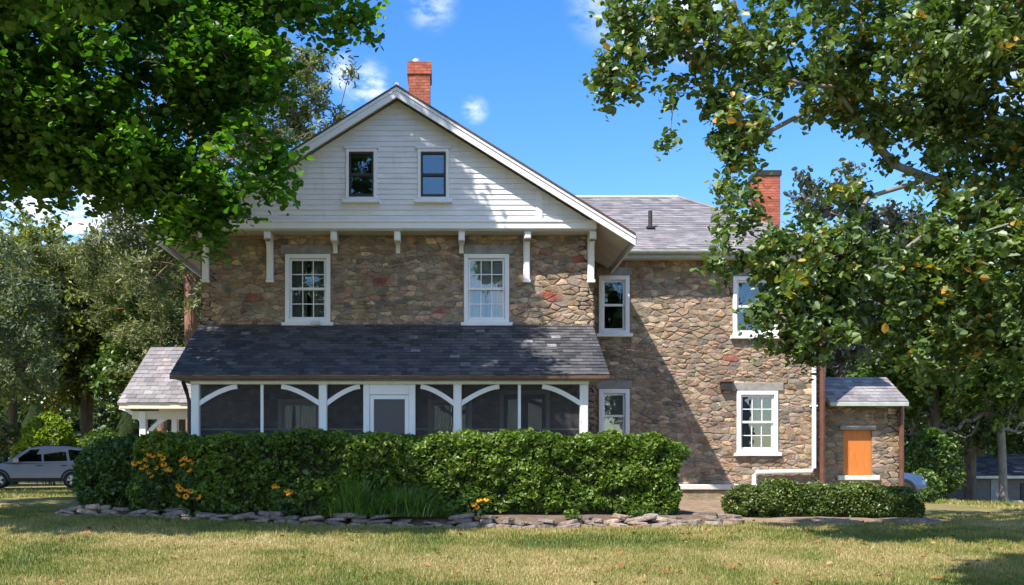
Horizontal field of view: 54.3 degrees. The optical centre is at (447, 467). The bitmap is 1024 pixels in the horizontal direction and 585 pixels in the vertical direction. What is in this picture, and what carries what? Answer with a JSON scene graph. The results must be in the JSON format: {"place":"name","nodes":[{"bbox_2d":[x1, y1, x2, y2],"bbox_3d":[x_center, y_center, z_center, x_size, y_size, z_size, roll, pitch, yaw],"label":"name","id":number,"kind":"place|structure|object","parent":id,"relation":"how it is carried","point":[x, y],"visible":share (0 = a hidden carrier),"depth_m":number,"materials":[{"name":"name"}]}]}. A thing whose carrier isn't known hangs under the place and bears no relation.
{"place":"outdoors","nodes":[
{"label":"outdoors","id":0,"kind":"place"},
{"bbox_2d":[0,482,1023,584],"bbox_3d":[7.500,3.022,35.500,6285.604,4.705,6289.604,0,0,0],"label":"lawn","id":1,"kind":"structure","parent":0,"point":[66,500],"depth_m":14.04,"materials":[{"name":"plant"}]},
{"bbox_2d":[0,421,29,484],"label":"green bush","id":2,"kind":"object","parent":1,"relation":"on","point":[7,432],"visible":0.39,"depth_m":49.69,"materials":[{"name":"green plant"}]},
{"bbox_2d":[0,201,80,404],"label":"tree","id":3,"kind":"object","parent":1,"relation":"on","point":[12,342],"visible":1,"depth_m":31.11,"materials":[{"name":"green plant"}]},
{"bbox_2d":[0,208,81,458],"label":"woodland tree","id":4,"kind":"object","parent":1,"relation":"on","point":[28,232],"visible":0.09,"depth_m":55.47,"materials":[{"name":"green plant"}]},
{"bbox_2d":[0,445,91,488],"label":"parked car","id":5,"kind":"object","parent":1,"relation":"on","point":[47,463],"visible":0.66,"depth_m":39.80,"materials":[{"name":"silver metal"}]},
{"bbox_2d":[9,411,84,485],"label":"lime bush","id":6,"kind":"object","parent":1,"relation":"on","point":[26,442],"visible":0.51,"depth_m":46.75,"materials":[{"name":"green plant"}]},
{"bbox_2d":[0,238,115,439],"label":"pine tree","id":7,"kind":"object","parent":1,"relation":"on","point":[46,253],"visible":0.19,"depth_m":50.13,"materials":[{"name":"green plant"}]},
{"bbox_2d":[1,227,115,443],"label":"woodland tree","id":8,"kind":"object","parent":1,"relation":"on","point":[96,406],"visible":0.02,"depth_m":65.77,"materials":[{"name":"green plant"}]},
{"bbox_2d":[2,222,146,483],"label":"woodland tree","id":9,"kind":"object","parent":1,"relation":"on","point":[83,341],"visible":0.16,"depth_m":50.81,"materials":[{"name":"green plant"}]},
{"bbox_2d":[76,427,124,483],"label":"green bush","id":10,"kind":"object","parent":1,"relation":"on","point":[84,441],"visible":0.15,"depth_m":45.79,"materials":[{"name":"green plant"}]},
{"bbox_2d":[128,509,148,513],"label":"flat stone","id":11,"kind":"object","parent":1,"relation":"on","point":[142,511],"visible":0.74,"depth_m":18.15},
{"bbox_2d":[78,220,200,431],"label":"tree","id":12,"kind":"object","parent":1,"relation":"on","point":[167,333],"visible":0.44,"depth_m":45.24,"materials":[{"name":"green plant"}]},
{"bbox_2d":[80,253,200,430],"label":"woodland tree","id":13,"kind":"object","parent":1,"relation":"on","point":[109,357],"visible":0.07,"depth_m":47.47,"materials":[{"name":"green plant"}]},
{"bbox_2d":[0,0,390,264],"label":"maple tree","id":14,"kind":"object","parent":1,"relation":"on","point":[61,135],"visible":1,"depth_m":16.46,"materials":[{"name":"green plant"}]},
{"bbox_2d":[196,512,216,517],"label":"flat stone","id":15,"kind":"object","parent":1,"relation":"on","point":[203,515],"visible":0.95,"depth_m":17.91,"materials":[{"name":"stone"}]},
{"bbox_2d":[53,0,361,430],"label":"tree","id":16,"kind":"object","parent":1,"relation":"on","point":[83,269],"visible":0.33,"depth_m":36.97,"materials":[{"name":"green plant"}]},
{"bbox_2d":[53,507,714,525],"bbox_3d":[-1.250,0.923,19.150,12.300,0.325,3.100,0,0,0],"label":"flower bed","id":17,"kind":"object","parent":1,"relation":"on","point":[683,514],"visible":0.07,"depth_m":18.11,"materials":[{"name":"stone"}]},
{"bbox_2d":[59,510,76,514],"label":"flat stone","id":18,"kind":"object","parent":17,"relation":"on","point":[65,512],"visible":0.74,"depth_m":18.25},
{"bbox_2d":[68,505,84,511],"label":"flat stone","id":19,"kind":"object","parent":18,"relation":"on","point":[73,509],"visible":0.71,"depth_m":18.41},
{"bbox_2d":[76,508,97,514],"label":"flat stone","id":20,"kind":"object","parent":17,"relation":"on","point":[83,511],"visible":0.79,"depth_m":18.25,"materials":[{"name":"stone"}]},
{"bbox_2d":[85,504,100,510],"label":"flat stone","id":21,"kind":"object","parent":20,"relation":"on","point":[92,506],"visible":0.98,"depth_m":18.26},
{"bbox_2d":[83,489,125,506],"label":"leafy plant","id":22,"kind":"object","parent":17,"relation":"on","point":[96,497],"visible":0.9,"depth_m":18.68,"materials":[{"name":"green plant"}]},
{"bbox_2d":[70,434,160,507],"bbox_3d":[-6.327,0.123,19.441,2.083,1.586,1.558,0,0,0],"label":"rounded shrub","id":23,"kind":"object","parent":17,"relation":"on","point":[101,463],"visible":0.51,"depth_m":18.93,"materials":[{"name":"green plant"}]},
{"bbox_2d":[131,453,167,514],"bbox_3d":[-5.511,0.301,18.358,0.700,1.178,0.366,0,0,0],"label":"coneflower plant","id":24,"kind":"object","parent":17,"relation":"on","point":[149,474],"visible":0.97,"depth_m":18.35,"materials":[{"name":"green plant"}]},
{"bbox_2d":[161,509,185,515],"bbox_3d":[-5.009,0.837,18.253,0.464,0.100,0.210,-10,0,4],"label":"flat stone","id":25,"kind":"object","parent":17,"relation":"on","point":[177,513],"visible":0.74,"depth_m":18.16,"materials":[{"name":"stone"}]},
{"bbox_2d":[164,507,186,511],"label":"flat stone","id":26,"kind":"object","parent":25,"relation":"on","point":[171,509],"visible":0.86,"depth_m":18.22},
{"bbox_2d":[160,456,200,513],"bbox_3d":[-4.932,0.338,18.394,0.685,1.125,0.459,0,0,13],"label":"coneflower plant","id":27,"kind":"object","parent":17,"relation":"on","point":[187,481],"visible":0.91,"depth_m":18.33,"materials":[{"name":"green plant"}]},
{"bbox_2d":[172,484,203,515],"bbox_3d":[-4.761,0.590,18.291,0.617,0.607,0.339,0,0,0],"label":"coneflower plant","id":28,"kind":"object","parent":17,"relation":"on","point":[184,497],"visible":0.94,"depth_m":18.25,"materials":[{"name":"green plant"}]},
{"bbox_2d":[188,499,243,513],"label":"leafy plant","id":29,"kind":"object","parent":17,"relation":"on","point":[203,504],"visible":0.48,"depth_m":18.45,"materials":[{"name":"green plant"}]},
{"bbox_2d":[249,519,270,522],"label":"flat stone","id":30,"kind":"object","parent":17,"relation":"on","point":[260,520],"visible":0.63,"depth_m":17.85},
{"bbox_2d":[248,515,272,521],"bbox_3d":[-3.388,0.919,18.004,0.442,0.066,0.307,10,-13,-16],"label":"flat stone","id":31,"kind":"object","parent":30,"relation":"on","point":[252,517],"visible":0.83,"depth_m":17.87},
{"bbox_2d":[271,484,296,516],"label":"coneflower plant","id":32,"kind":"object","parent":17,"relation":"on","point":[289,492],"visible":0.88,"depth_m":18.12,"materials":[{"name":"yellow plant"}]},
{"bbox_2d":[274,498,297,516],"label":"leafy plant","id":33,"kind":"object","parent":17,"relation":"on","point":[285,501],"visible":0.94,"depth_m":18.01,"materials":[{"name":"green plant"}]},
{"bbox_2d":[285,515,299,520],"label":"flat stone","id":34,"kind":"object","parent":17,"relation":"on","point":[296,517],"visible":0.83,"depth_m":17.83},
{"bbox_2d":[269,515,284,520],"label":"flat stone","id":35,"kind":"object","parent":34,"relation":"on","point":[274,517],"visible":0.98,"depth_m":17.86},
{"bbox_2d":[268,511,283,515],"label":"flat stone","id":36,"kind":"object","parent":35,"relation":"on","point":[276,513],"visible":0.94,"depth_m":17.89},
{"bbox_2d":[287,519,300,524],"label":"flat stone","id":37,"kind":"object","parent":17,"relation":"on","point":[293,521],"visible":0.55,"depth_m":17.73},
{"bbox_2d":[299,515,323,522],"bbox_3d":[-2.444,0.916,17.860,0.454,0.085,0.303,-7,-8,-14],"label":"flat stone","id":38,"kind":"object","parent":37,"relation":"on","point":[312,518],"visible":0.94,"depth_m":17.74,"materials":[{"name":"stone"}]},
{"bbox_2d":[292,490,327,516],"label":"leafy plant","id":39,"kind":"object","parent":17,"relation":"on","point":[310,500],"visible":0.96,"depth_m":18.09,"materials":[{"name":"green plant"}]},
{"bbox_2d":[326,518,345,521],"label":"flat stone","id":40,"kind":"object","parent":17,"relation":"on","point":[339,519],"visible":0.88,"depth_m":17.83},
{"bbox_2d":[333,513,357,517],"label":"flat stone","id":41,"kind":"object","parent":40,"relation":"on","point":[339,515],"visible":0.92,"depth_m":17.88,"materials":[{"name":"stone"}]},
{"bbox_2d":[325,520,346,525],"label":"flat stone","id":42,"kind":"object","parent":17,"relation":"on","point":[329,522],"visible":0.68,"depth_m":17.64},
{"bbox_2d":[300,473,390,516],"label":"ornamental grass","id":43,"kind":"object","parent":17,"relation":"on","point":[356,498],"depth_m":18.03,"materials":[{"name":"green plant"}]},
{"bbox_2d":[366,521,390,525],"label":"flat stone","id":44,"kind":"object","parent":17,"relation":"on","point":[381,524],"visible":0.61,"depth_m":17.76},
{"bbox_2d":[351,519,370,523],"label":"flat stone","id":45,"kind":"object","parent":44,"relation":"on","point":[362,521],"visible":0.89,"depth_m":17.82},
{"bbox_2d":[369,519,391,523],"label":"flat stone","id":46,"kind":"object","parent":44,"relation":"on","point":[380,521],"visible":0.98,"depth_m":17.76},
{"bbox_2d":[368,514,389,519],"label":"flat stone","id":47,"kind":"object","parent":17,"relation":"on","point":[378,517],"visible":0.83,"depth_m":17.89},
{"bbox_2d":[325,481,465,516],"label":"ornamental grass","id":48,"kind":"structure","parent":17,"relation":"on","point":[407,504],"depth_m":17.97,"materials":[{"name":"green plant"}]},
{"bbox_2d":[392,522,413,526],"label":"flat stone","id":49,"kind":"object","parent":17,"relation":"on","point":[399,524],"visible":0.58,"depth_m":17.60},
{"bbox_2d":[124,427,683,514],"bbox_3d":[-0.798,0.068,19.105,10.490,1.693,1.683,0,0,0],"label":"long hedge","id":50,"kind":"object","parent":17,"relation":"on","point":[529,471],"visible":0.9,"depth_m":18.46,"materials":[{"name":"green plant"}]},
{"bbox_2d":[442,499,468,515],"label":"leafy plant","id":51,"kind":"object","parent":17,"relation":"on","point":[453,505],"visible":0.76,"depth_m":18.04,"materials":[{"name":"green plant"}]},
{"bbox_2d":[456,521,479,527],"bbox_3d":[0.354,1.034,17.707,0.428,0.108,0.251,-10,-6,10],"label":"flat stone","id":52,"kind":"object","parent":17,"relation":"on","point":[473,524],"visible":0.61,"depth_m":17.61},
{"bbox_2d":[453,518,471,523],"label":"flat stone","id":53,"kind":"object","parent":52,"relation":"on","point":[463,521],"visible":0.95,"depth_m":17.67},
{"bbox_2d":[448,513,473,519],"bbox_3d":[0.244,0.869,17.886,0.480,0.089,0.282,-8,1,-3],"label":"flat stone","id":54,"kind":"object","parent":53,"relation":"on","point":[462,516],"visible":0.98,"depth_m":17.78,"materials":[{"name":"stone"}]},
{"bbox_2d":[467,498,488,516],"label":"coneflower plant","id":55,"kind":"object","parent":17,"relation":"on","point":[478,512],"visible":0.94,"depth_m":17.95,"materials":[{"name":"green plant"}]},
{"bbox_2d":[480,519,492,524],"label":"flat stone","id":56,"kind":"object","parent":17,"relation":"on","point":[485,521],"visible":0.95,"depth_m":17.75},
{"bbox_2d":[480,515,495,519],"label":"flat stone","id":57,"kind":"object","parent":17,"relation":"on","point":[492,517],"visible":0.92,"depth_m":17.83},
{"bbox_2d":[543,521,557,525],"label":"flat stone","id":58,"kind":"object","parent":17,"relation":"on","point":[555,523],"visible":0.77,"depth_m":17.59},
{"bbox_2d":[536,518,554,522],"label":"flat stone","id":59,"kind":"object","parent":58,"relation":"on","point":[545,520],"visible":1,"depth_m":17.55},
{"bbox_2d":[561,509,580,521],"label":"leafy plant","id":60,"kind":"object","parent":17,"relation":"on","point":[574,513],"visible":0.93,"depth_m":17.89,"materials":[{"name":"green plant"}]},
{"bbox_2d":[624,516,647,523],"bbox_3d":[3.367,0.919,17.736,0.450,0.085,0.232,-9,2,20],"label":"flat stone","id":61,"kind":"object","parent":17,"relation":"on","point":[640,519],"visible":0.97,"depth_m":17.64,"materials":[{"name":"stone"}]},
{"bbox_2d":[612,513,628,520],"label":"flat stone","id":62,"kind":"object","parent":61,"relation":"on","point":[620,517],"visible":1,"depth_m":17.73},
{"bbox_2d":[643,513,658,519],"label":"flat stone","id":63,"kind":"object","parent":61,"relation":"on","point":[649,516],"visible":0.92,"depth_m":17.63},
{"bbox_2d":[627,509,655,516],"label":"leafy plant","id":64,"kind":"object","parent":17,"relation":"on","point":[634,513],"visible":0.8,"depth_m":17.91,"materials":[{"name":"green plant"}]},
{"bbox_2d":[651,516,671,523],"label":"flat stone","id":65,"kind":"object","parent":17,"relation":"on","point":[658,519],"visible":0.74,"depth_m":17.60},
{"bbox_2d":[656,441,690,463],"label":"bright shrub","id":66,"kind":"object","parent":17,"relation":"on","point":[683,455],"visible":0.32,"depth_m":18.71,"materials":[{"name":"green plant"}]},
{"bbox_2d":[670,523,686,525],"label":"flat stone","id":67,"kind":"object","parent":17,"relation":"on","point":[676,524],"visible":0.51,"depth_m":17.47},
{"bbox_2d":[668,518,687,523],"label":"flat stone","id":68,"kind":"object","parent":67,"relation":"on","point":[670,520],"visible":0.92,"depth_m":17.51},
{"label":"flat stone","id":69,"kind":"object","parent":17,"relation":"on","visible":0},
{"bbox_2d":[113,507,129,511],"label":"flat stone","id":70,"kind":"object","parent":69,"relation":"on","point":[124,509],"visible":1,"depth_m":18.15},
{"bbox_2d":[0,390,1021,472],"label":"wood","id":71,"kind":"object","parent":1,"relation":"on","point":[120,426],"visible":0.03,"depth_m":105.70,"materials":[{"name":"green plant"}]},
{"bbox_2d":[117,58,908,499],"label":"stone house","id":72,"kind":"structure","parent":1,"relation":"on","point":[417,264],"depth_m":22.66,"materials":[{"name":"brown stone"}]},
{"bbox_2d":[201,426,219,435],"bbox_3d":[-5.082,-0.295,21.170,0.760,1.190,0.640,0,0,0],"label":"wicker chair","id":73,"kind":"object","parent":72,"relation":"on","point":[204,432],"visible":0.02,"depth_m":20.85,"materials":[{"name":"wicker"}]},
{"bbox_2d":[278,399,318,432],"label":"window","id":74,"kind":"structure","parent":72,"relation":"in","point":[289,410],"depth_m":22.85,"materials":[{"name":"glass"}]},
{"bbox_2d":[281,245,334,324],"bbox_3d":[-3.185,-4.152,22.714,1.230,1.855,0.348,0,0,0],"label":"window","id":75,"kind":"structure","parent":72,"relation":"in","point":[296,256],"depth_m":22.68,"materials":[{"name":"white paint"}]},
{"bbox_2d":[342,146,379,203],"bbox_3d":[-1.925,-6.528,22.422,0.830,1.265,0.735,0,0,0],"label":"window","id":76,"kind":"structure","parent":72,"relation":"in","point":[361,172],"depth_m":22.14,"materials":[{"name":"white paint"}]},
{"bbox_2d":[370,395,408,434],"bbox_3d":[-1.201,-0.612,20.525,0.807,1.785,0.040,0,0,0],"label":"screen door","id":77,"kind":"structure","parent":72,"relation":"in","point":[390,413],"depth_m":20.52,"materials":[{"name":"white paint"}]},
{"bbox_2d":[414,146,451,203],"bbox_3d":[-0.320,-6.528,22.422,0.840,1.265,0.735,0,0,0],"label":"window","id":78,"kind":"structure","parent":72,"relation":"in","point":[433,172],"depth_m":22.14,"materials":[{"name":"white paint"}]},
{"bbox_2d":[428,399,471,433],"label":"window","id":79,"kind":"structure","parent":72,"relation":"in","point":[437,408],"depth_m":22.68,"materials":[{"name":"glass"}]},
{"bbox_2d":[459,245,513,325],"bbox_3d":[0.885,-4.152,22.714,1.230,1.855,0.348,0,0,0],"label":"window","id":80,"kind":"structure","parent":72,"relation":"in","point":[486,267],"depth_m":22.68,"materials":[{"name":"white paint"}]},
{"bbox_2d":[499,390,549,430],"bbox_3d":[1.750,-0.760,22.715,1.140,2.020,0.190,0,0,0],"label":"french door","id":81,"kind":"structure","parent":72,"relation":"in","point":[504,395],"depth_m":22.67,"materials":[{"name":"white paint"}]},
{"bbox_2d":[596,381,631,433],"bbox_3d":[4.210,-1.430,25.245,0.900,1.560,0.230,0,0,0],"label":"window","id":82,"kind":"structure","parent":72,"relation":"in","point":[613,396],"depth_m":25.20,"materials":[{"name":"white paint"}]},
{"bbox_2d":[596,267,632,336],"bbox_3d":[4.210,-4.198,25.205,0.920,1.765,0.270,0,0,0],"label":"window","id":83,"kind":"structure","parent":72,"relation":"in","point":[620,274],"depth_m":25.14,"materials":[{"name":"white paint"}]},
{"bbox_2d":[729,268,778,338],"bbox_3d":[7.800,-4.163,25.205,1.360,1.795,0.270,0,0,0],"label":"window","id":84,"kind":"structure","parent":72,"relation":"in","point":[741,277],"depth_m":25.14,"materials":[{"name":"white paint"}]},
{"bbox_2d":[731,383,783,455],"bbox_3d":[7.840,-1.232,25.244,1.320,1.855,0.348,0,0,0],"label":"window","id":85,"kind":"structure","parent":72,"relation":"in","point":[766,394],"depth_m":25.20,"materials":[{"name":"white paint"}]},
{"bbox_2d":[13,495,1023,584],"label":"fallen leaves","id":86,"kind":"object","parent":1,"relation":"on","point":[665,570],"visible":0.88,"depth_m":13.71,"materials":[{"name":"brown plant"}]},
{"bbox_2d":[556,523,580,527],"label":"flat stone","id":87,"kind":"object","parent":1,"relation":"on","point":[574,525],"visible":0.65,"depth_m":17.46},
{"bbox_2d":[560,519,577,525],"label":"flat stone","id":88,"kind":"object","parent":87,"relation":"on","point":[573,521],"visible":0.92,"depth_m":17.58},
{"bbox_2d":[609,522,627,526],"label":"flat stone","id":89,"kind":"object","parent":1,"relation":"on","point":[614,524],"visible":0.65,"depth_m":17.51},
{"bbox_2d":[692,512,718,518],"bbox_3d":[4.756,0.904,18.356,0.507,0.172,0.293,0,0,0],"label":"flat stone","id":90,"kind":"object","parent":1,"relation":"on","point":[702,513],"visible":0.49,"depth_m":18.27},
{"bbox_2d":[723,520,739,525],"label":"flat stone","id":91,"kind":"object","parent":1,"relation":"on","point":[727,522],"visible":0.52,"depth_m":17.52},
{"bbox_2d":[728,518,744,521],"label":"flat stone","id":92,"kind":"object","parent":91,"relation":"on","point":[736,520],"visible":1,"depth_m":17.60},
{"bbox_2d":[725,514,741,518],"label":"flat stone","id":93,"kind":"object","parent":92,"relation":"on","point":[733,516],"visible":0.94,"depth_m":17.72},
{"bbox_2d":[578,0,1023,401],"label":"lawn tree","id":94,"kind":"object","parent":1,"relation":"on","point":[948,68],"visible":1,"depth_m":13.82,"materials":[{"name":"green plant"}]},
{"bbox_2d":[678,500,943,523],"bbox_3d":[7.175,0.924,21.476,5.150,0.323,6.849,0,0,0],"label":"mulch bed","id":95,"kind":"object","parent":1,"relation":"on","point":[713,506],"visible":0.24,"depth_m":18.90,"materials":[{"name":"soil"}]},
{"bbox_2d":[720,483,780,517],"bbox_3d":[5.878,0.676,19.299,1.159,0.769,0.924,0,0,0],"label":"round boxwood","id":96,"kind":"object","parent":95,"relation":"on","point":[750,500],"visible":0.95,"depth_m":19.07,"materials":[{"name":"green plant"}]},
{"bbox_2d":[756,477,925,517],"bbox_3d":[7.732,0.599,19.748,3.168,0.837,1.286,0,0,0],"label":"hedge","id":97,"kind":"object","parent":95,"relation":"on","point":[866,499],"visible":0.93,"depth_m":19.22,"materials":[{"name":"green plant"}]},
{"bbox_2d":[783,158,927,376],"bbox_3d":[15.691,-5.308,38.611,6.619,13.126,4.925,0,0,0],"label":"tree","id":98,"kind":"object","parent":1,"relation":"on","point":[890,219],"visible":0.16,"depth_m":37.96,"materials":[{"name":"green plant"}]},
{"bbox_2d":[825,199,977,454],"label":"woodland tree","id":99,"kind":"object","parent":1,"relation":"on","point":[919,206],"visible":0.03,"depth_m":51.10,"materials":[{"name":"green plant"}]},
{"bbox_2d":[904,473,926,491],"bbox_3d":[13.546,0.261,33.499,4.565,1.751,2.100,0,0,-4],"label":"parked car","id":100,"kind":"object","parent":1,"relation":"on","point":[916,483],"visible":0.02,"depth_m":32.77,"materials":[{"name":"blue metal"}]},
{"bbox_2d":[917,488,939,503],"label":"shrub","id":101,"kind":"object","parent":1,"relation":"on","point":[925,495],"visible":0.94,"depth_m":23.92,"materials":[{"name":"green plant"}]},
{"bbox_2d":[911,468,946,499],"bbox_3d":[17.351,0.658,36.167,1.287,1.352,1.685,0,0,44],"label":"leafy bush","id":102,"kind":"object","parent":1,"relation":"on","point":[934,479],"visible":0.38,"depth_m":35.81,"materials":[{"name":"green plant"}]},
{"bbox_2d":[845,234,1023,488],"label":"woodland tree","id":103,"kind":"object","parent":1,"relation":"on","point":[984,382],"visible":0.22,"depth_m":42.75,"materials":[{"name":"green plant"}]},
{"bbox_2d":[904,427,966,498],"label":"leafy bush","id":104,"kind":"object","parent":1,"relation":"on","point":[942,452],"visible":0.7,"depth_m":40.53,"materials":[{"name":"green plant"}]},
{"bbox_2d":[904,395,1023,501],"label":"bare tree","id":105,"kind":"object","parent":1,"relation":"on","point":[1002,463],"visible":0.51,"depth_m":43.86,"materials":[{"name":"plant"}]},
{"bbox_2d":[916,422,1020,456],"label":"woodland tree","id":106,"kind":"object","parent":1,"relation":"on","point":[980,452],"depth_m":81.77,"materials":[{"name":"green plant"}]},
{"bbox_2d":[919,203,1023,501],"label":"woodland tree","id":107,"kind":"object","parent":1,"relation":"on","point":[985,433],"visible":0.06,"depth_m":57.01,"materials":[{"name":"green plant"}]},
{"bbox_2d":[922,454,1023,501],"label":"outbuilding","id":108,"kind":"structure","parent":1,"relation":"on","point":[987,475],"depth_m":60.00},
{"bbox_2d":[991,479,998,501],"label":"door","id":109,"kind":"structure","parent":108,"relation":"in","point":[994,482],"depth_m":59.95,"materials":[{"name":"metal"}]},
{"bbox_2d":[1020,483,1023,501],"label":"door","id":110,"kind":"structure","parent":108,"relation":"in","point":[1021,484],"depth_m":59.95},
{"bbox_2d":[978,259,1023,453],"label":"woodland tree","id":111,"kind":"object","parent":1,"relation":"on","point":[1018,448],"visible":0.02,"depth_m":65.00,"materials":[{"name":"green plant"}]},
{"bbox_2d":[0,0,1023,411],"label":"sky","id":112,"kind":"structure","parent":0,"point":[509,72],"materials":[{"name":"blue"}]},
{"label":"flat stone","id":113,"kind":"object","parent":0,"visible":0},
{"bbox_2d":[228,512,254,520],"bbox_3d":[-3.737,0.878,18.029,0.477,0.097,0.311,-10,5,-16],"label":"flat stone","id":114,"kind":"object","parent":113,"relation":"on","point":[242,516],"visible":0.86,"depth_m":17.91,"materials":[{"name":"stone"}]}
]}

